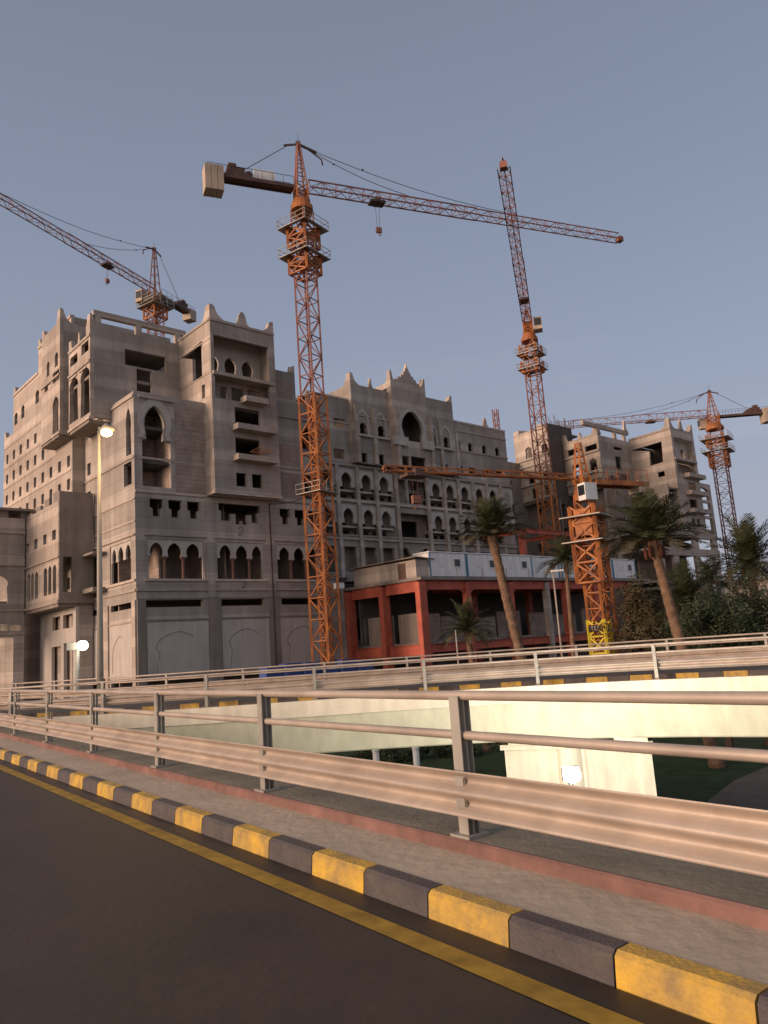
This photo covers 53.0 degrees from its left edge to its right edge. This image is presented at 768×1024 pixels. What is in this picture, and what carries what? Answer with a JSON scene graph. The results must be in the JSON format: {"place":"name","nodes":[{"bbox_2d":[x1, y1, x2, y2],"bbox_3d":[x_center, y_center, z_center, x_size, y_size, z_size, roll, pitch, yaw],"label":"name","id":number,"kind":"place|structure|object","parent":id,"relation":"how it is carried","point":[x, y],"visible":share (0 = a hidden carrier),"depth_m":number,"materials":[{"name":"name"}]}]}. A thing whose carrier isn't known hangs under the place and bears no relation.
{"place":"outdoors","nodes":[
{"label":"outdoors","id":0,"kind":"place"},
{"bbox_2d":[0,759,708,1023],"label":"road","id":1,"kind":"structure","parent":0,"point":[105,919],"depth_m":4.35,"materials":[{"name":"grey asphalt"}]},
{"bbox_2d":[0,765,642,1023],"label":"road marking","id":2,"kind":"object","parent":1,"relation":"on","point":[575,1006],"depth_m":4.39,"materials":[{"name":"yellow paint"}]},
{"bbox_2d":[0,737,767,984],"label":"pavement","id":3,"kind":"structure","parent":0,"point":[738,949],"depth_m":4.68,"materials":[{"name":"concrete"}]},
{"bbox_2d":[0,747,767,1023],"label":"kerb","id":4,"kind":"structure","parent":3,"relation":"on","point":[706,994],"depth_m":4.20,"materials":[{"name":"yellow paint"}]},
{"bbox_2d":[0,726,767,930],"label":"edge upstand","id":5,"kind":"object","parent":3,"relation":"on","point":[731,895],"visible":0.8,"depth_m":5.18,"materials":[{"name":"red paint"}]},
{"bbox_2d":[0,690,767,876],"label":"guardrail","id":6,"kind":"object","parent":5,"relation":"on","point":[733,838],"visible":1,"depth_m":5.41,"materials":[{"name":"metal"}]},
{"bbox_2d":[0,0,767,625],"label":"sky","id":7,"kind":"structure","parent":0,"point":[644,121],"materials":[{"name":"blue"}]},
{"bbox_2d":[320,737,767,802],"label":"lawn","id":8,"kind":"structure","parent":0,"point":[691,779],"depth_m":39.41,"materials":[{"name":"green plant"}]},
{"bbox_2d":[67,640,87,697],"bbox_3d":[-16.454,11.248,41.291,1.295,8.566,0.864,-4,-10,0],"label":"floodlight mast","id":9,"kind":"object","parent":8,"relation":"on","point":[82,645],"visible":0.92,"depth_m":41.88,"materials":[{"name":"grey metal"}]},
{"bbox_2d":[372,749,379,760],"bbox_3d":[-0.381,13.332,40.286,0.400,1.852,0.400,-4,-10,0],"label":"bollard","id":10,"kind":"object","parent":8,"relation":"on","point":[375,754],"visible":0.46,"depth_m":40.25,"materials":[{"name":"white concrete"}]},
{"bbox_2d":[40,675,767,795],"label":"ramp bridge","id":11,"kind":"structure","parent":8,"relation":"on","point":[623,771],"depth_m":24.34,"materials":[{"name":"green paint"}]},
{"bbox_2d":[95,423,114,713],"bbox_3d":[-9.775,1.812,26.953,0.900,10.177,0.385,-9,-11,28],"label":"street lamp","id":12,"kind":"object","parent":11,"relation":"on","point":[106,430],"visible":0.88,"depth_m":26.99,"materials":[{"name":"white metal"}]},
{"bbox_2d":[0,636,767,713],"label":"guardrail","id":13,"kind":"object","parent":11,"relation":"on","point":[655,664],"visible":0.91,"depth_m":25.03,"materials":[{"name":"metal"}]},
{"bbox_2d":[0,632,767,701],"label":"guardrail","id":14,"kind":"object","parent":11,"relation":"on","point":[706,653],"visible":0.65,"depth_m":33.20,"materials":[{"name":"metal"}]},
{"bbox_2d":[0,665,767,713],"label":"ramp road","id":15,"kind":"structure","parent":11,"relation":"on","point":[692,670],"depth_m":30.61,"materials":[{"name":"grey asphalt"}]},
{"bbox_2d":[13,669,767,717],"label":"ramp kerb","id":16,"kind":"structure","parent":15,"relation":"on","point":[519,683],"depth_m":25.14,"materials":[{"name":"yellow paint"}]},
{"bbox_2d":[412,747,419,765],"bbox_3d":[1.715,13.207,40.296,0.400,1.807,0.400,-4,-10,0],"label":"bollard","id":17,"kind":"object","parent":8,"relation":"on","point":[416,758],"visible":0.61,"depth_m":40.24,"materials":[{"name":"white concrete"}]},
{"bbox_2d":[349,742,500,763],"bbox_3d":[2.532,15.417,48.006,9.798,3.341,3.396,-4,-10,0],"label":"hedge","id":18,"kind":"object","parent":8,"relation":"on","point":[390,756],"visible":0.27,"depth_m":47.84,"materials":[{"name":"green plant"}]},
{"bbox_2d":[455,630,458,663],"bbox_3d":[4.294,10.435,42.645,0.500,7.706,0.500,-4,-10,0],"label":"pole","id":19,"kind":"object","parent":8,"relation":"on","point":[456,645],"visible":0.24,"depth_m":43.13,"materials":[{"name":"metal"}]},
{"bbox_2d":[436,597,497,750],"bbox_3d":[5.644,10.535,50.720,4.220,10.180,4.220,-4,-10,0],"label":"palm tree","id":20,"kind":"object","parent":8,"relation":"on","point":[466,625],"visible":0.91,"depth_m":50.78,"materials":[{"name":"green plant"}]},
{"bbox_2d":[452,495,535,659],"bbox_3d":[6.972,6.624,44.994,5.091,15.777,4.860,-4,-10,0],"label":"palm tree","id":21,"kind":"object","parent":8,"relation":"on","point":[491,514],"visible":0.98,"depth_m":45.34,"materials":[{"name":"brown plant"}]},
{"bbox_2d":[382,442,650,654],"bbox_3d":[11.338,5.044,54.902,23.525,21.561,4.556,2,-12,-33],"label":"tower crane","id":22,"kind":"object","parent":8,"relation":"on","point":[587,525],"visible":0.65,"depth_m":57.56,"materials":[{"name":"orange paint"}]},
{"bbox_2d":[551,569,563,656],"bbox_3d":[13.082,10.046,55.671,1.000,11.755,0.500,-4,-10,0],"label":"light pole","id":23,"kind":"object","parent":8,"relation":"on","point":[560,570],"visible":0.42,"depth_m":56.18,"materials":[{"name":"metal"}]},
{"bbox_2d":[561,765,580,785],"bbox_3d":[4.588,7.987,18.002,0.400,3.916,0.550,-4,-10,0],"label":"floodlight post","id":24,"kind":"object","parent":8,"relation":"on","point":[571,775],"visible":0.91,"depth_m":18.14,"materials":[{"name":"grey paint"}]},
{"bbox_2d":[596,572,671,652],"bbox_3d":[18.553,9.642,53.956,4.900,11.232,5.818,6,-14,-44],"label":"tree","id":25,"kind":"object","parent":8,"relation":"on","point":[636,602],"visible":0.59,"depth_m":54.68,"materials":[{"name":"green plant"}]},
{"bbox_2d":[594,482,725,768],"bbox_3d":[14.422,5.689,40.155,5.830,14.862,6.098,1,-11,-27],"label":"palm tree","id":26,"kind":"object","parent":8,"relation":"on","point":[652,526],"visible":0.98,"depth_m":40.14,"materials":[{"name":"green plant"}]},
{"bbox_2d":[642,557,726,627],"bbox_3d":[20.539,8.852,51.477,5.733,11.672,5.859,4,-13,-39],"label":"tree","id":27,"kind":"object","parent":8,"relation":"on","point":[683,586],"visible":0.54,"depth_m":51.49,"materials":[{"name":"green plant"}]},
{"bbox_2d":[661,584,767,747],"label":"tree","id":28,"kind":"object","parent":8,"relation":"on","point":[729,627],"visible":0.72,"depth_m":42.48,"materials":[{"name":"green plant"}]},
{"bbox_2d":[685,563,767,745],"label":"tree","id":29,"kind":"object","parent":8,"relation":"on","point":[758,611],"visible":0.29,"depth_m":44.50,"materials":[{"name":"green plant"}]},
{"bbox_2d":[696,513,767,635],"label":"palm tree","id":30,"kind":"object","parent":8,"relation":"on","point":[747,544],"visible":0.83,"depth_m":53.89,"materials":[{"name":"green plant"}]},
{"bbox_2d":[619,621,672,652],"bbox_3d":[16.037,7.958,46.745,3.560,2.762,2.440,-12,-12,36],"label":"shrub","id":31,"kind":"object","parent":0,"point":[648,634],"visible":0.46,"depth_m":46.46,"materials":[{"name":"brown plant"}]},
{"bbox_2d":[651,624,727,650],"bbox_3d":[17.777,7.766,44.933,2.982,2.657,4.386,3,-12,-36],"label":"shrub","id":32,"kind":"object","parent":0,"point":[671,647],"visible":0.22,"depth_m":44.77,"materials":[{"name":"green plant"}]},
{"bbox_2d":[707,766,767,809],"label":"path","id":33,"kind":"structure","parent":0,"point":[750,790],"depth_m":32.03,"materials":[{"name":"grey asphalt"}]},
{"bbox_2d":[725,577,767,645],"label":"distant house","id":34,"kind":"structure","parent":0,"point":[728,591],"depth_m":105.39,"materials":[{"name":"concrete"}]},
{"label":"ground","id":35,"kind":"structure","parent":0,"visible":0},
{"bbox_2d":[0,193,196,336],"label":"tower crane","id":36,"kind":"object","parent":35,"relation":"on","point":[148,301],"visible":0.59,"depth_m":116.66,"materials":[{"name":"red paint"}]},
{"bbox_2d":[259,659,373,677],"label":"tarpaulin","id":37,"kind":"object","parent":35,"relation":"on","point":[317,671],"visible":0.21,"depth_m":69.51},
{"bbox_2d":[0,304,724,701],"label":"unfinished hotel","id":38,"kind":"structure","parent":35,"relation":"on","point":[200,464],"depth_m":77.54,"materials":[{"name":"concrete"}]},
{"bbox_2d":[269,496,308,665],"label":"site cable","id":39,"kind":"object","parent":38,"relation":"attached to","point":[272,571],"visible":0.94,"depth_m":75.70,"materials":[{"name":"metal"}]},
{"bbox_2d":[334,583,343,599],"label":"site floodlight","id":40,"kind":"object","parent":38,"relation":"attached to","point":[341,585],"visible":0.82,"depth_m":76.64,"materials":[{"name":"metal"}]},
{"bbox_2d":[202,134,623,665],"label":"tower crane","id":41,"kind":"object","parent":35,"relation":"on","point":[215,178],"visible":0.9,"depth_m":77.90,"materials":[{"name":"orange paint"}]},
{"bbox_2d":[492,409,499,428],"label":"crane mast","id":42,"kind":"object","parent":35,"relation":"on","point":[497,420],"visible":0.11,"depth_m":153.31,"materials":[{"name":"red paint"}]},
{"bbox_2d":[344,528,649,669],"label":"building","id":43,"kind":"structure","parent":35,"relation":"on","point":[401,618],"depth_m":83.81,"materials":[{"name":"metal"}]},
{"bbox_2d":[349,556,434,586],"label":"shed","id":44,"kind":"structure","parent":43,"relation":"on","point":[403,568],"depth_m":77.87,"materials":[{"name":"concrete"}]},
{"bbox_2d":[397,563,405,579],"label":"door","id":45,"kind":"structure","parent":44,"relation":"in","point":[401,567],"depth_m":76.86,"materials":[{"name":"metal"}]},
{"bbox_2d":[412,551,467,576],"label":"site cabin","id":46,"kind":"object","parent":43,"relation":"on","point":[443,564],"visible":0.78,"depth_m":78.45,"materials":[{"name":"white metal"}]},
{"bbox_2d":[436,556,442,575],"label":"door","id":47,"kind":"structure","parent":46,"relation":"in","point":[439,565],"depth_m":77.63,"materials":[{"name":"metal"}]},
{"bbox_2d":[453,559,460,566],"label":"window","id":48,"kind":"structure","parent":46,"relation":"in","point":[457,563],"depth_m":79.42,"materials":[{"name":"black glass"}]},
{"bbox_2d":[466,552,496,576],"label":"site cabin","id":49,"kind":"object","parent":43,"relation":"on","point":[477,563],"visible":0.52,"depth_m":81.84,"materials":[{"name":"metal"}]},
{"bbox_2d":[473,558,479,576],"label":"door","id":50,"kind":"structure","parent":49,"relation":"in","point":[475,560],"depth_m":81.26,"materials":[{"name":"metal"}]},
{"bbox_2d":[489,560,494,567],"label":"window","id":51,"kind":"structure","parent":49,"relation":"in","point":[491,564],"depth_m":82.96,"materials":[{"name":"black glass"}]},
{"bbox_2d":[500,554,532,577],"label":"site cabin","id":52,"kind":"object","parent":43,"relation":"on","point":[516,566],"visible":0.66,"depth_m":85.91,"materials":[{"name":"metal"}]},
{"bbox_2d":[506,559,512,576],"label":"door","id":53,"kind":"structure","parent":52,"relation":"in","point":[509,563],"depth_m":84.88,"materials":[{"name":"metal"}]},
{"bbox_2d":[521,561,527,568],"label":"window","id":54,"kind":"structure","parent":52,"relation":"in","point":[523,563],"depth_m":86.65,"materials":[{"name":"black glass"}]},
{"bbox_2d":[529,556,559,577],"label":"site cabin","id":55,"kind":"object","parent":43,"relation":"on","point":[536,560],"visible":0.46,"depth_m":89.33,"materials":[{"name":"metal"}]},
{"bbox_2d":[535,560,540,577],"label":"door","id":56,"kind":"structure","parent":55,"relation":"in","point":[537,562],"depth_m":88.73,"materials":[{"name":"metal"}]},
{"bbox_2d":[559,560,581,577],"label":"site cabin","id":57,"kind":"object","parent":43,"relation":"on","point":[562,574],"visible":0.06,"depth_m":91.55,"materials":[{"name":"metal"}]},
{"bbox_2d":[588,557,613,577],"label":"site cabin","id":58,"kind":"object","parent":43,"relation":"on","point":[604,567],"visible":0.09,"depth_m":98.25,"materials":[{"name":"metal"}]},
{"bbox_2d":[612,559,636,578],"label":"site cabin","id":59,"kind":"object","parent":43,"relation":"on","point":[623,568],"visible":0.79,"depth_m":100.25,"materials":[{"name":"metal"}]},
{"bbox_2d":[616,563,621,577],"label":"door","id":60,"kind":"structure","parent":59,"relation":"in","point":[617,564],"depth_m":99.38,"materials":[{"name":"metal"}]},
{"bbox_2d":[627,564,631,570],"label":"window","id":61,"kind":"structure","parent":59,"relation":"in","point":[629,566],"depth_m":101.18,"materials":[{"name":"black glass"}]},
{"bbox_2d":[497,157,560,556],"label":"tower crane","id":62,"kind":"object","parent":35,"relation":"on","point":[529,339],"visible":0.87,"depth_m":112.29,"materials":[{"name":"orange paint"}]},
{"bbox_2d":[536,530,593,655],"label":"palm tree","id":63,"kind":"object","parent":35,"relation":"on","point":[564,557],"visible":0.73,"depth_m":65.80,"materials":[{"name":"plant"}]},
{"bbox_2d":[557,386,767,581],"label":"tower crane","id":64,"kind":"object","parent":35,"relation":"on","point":[703,423],"visible":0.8,"depth_m":140.44,"materials":[{"name":"red paint"}]},
{"bbox_2d":[689,554,734,595],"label":"palm tree","id":65,"kind":"object","parent":35,"relation":"on","point":[704,566],"visible":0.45,"depth_m":68.63,"materials":[{"name":"green plant"}]}
]}

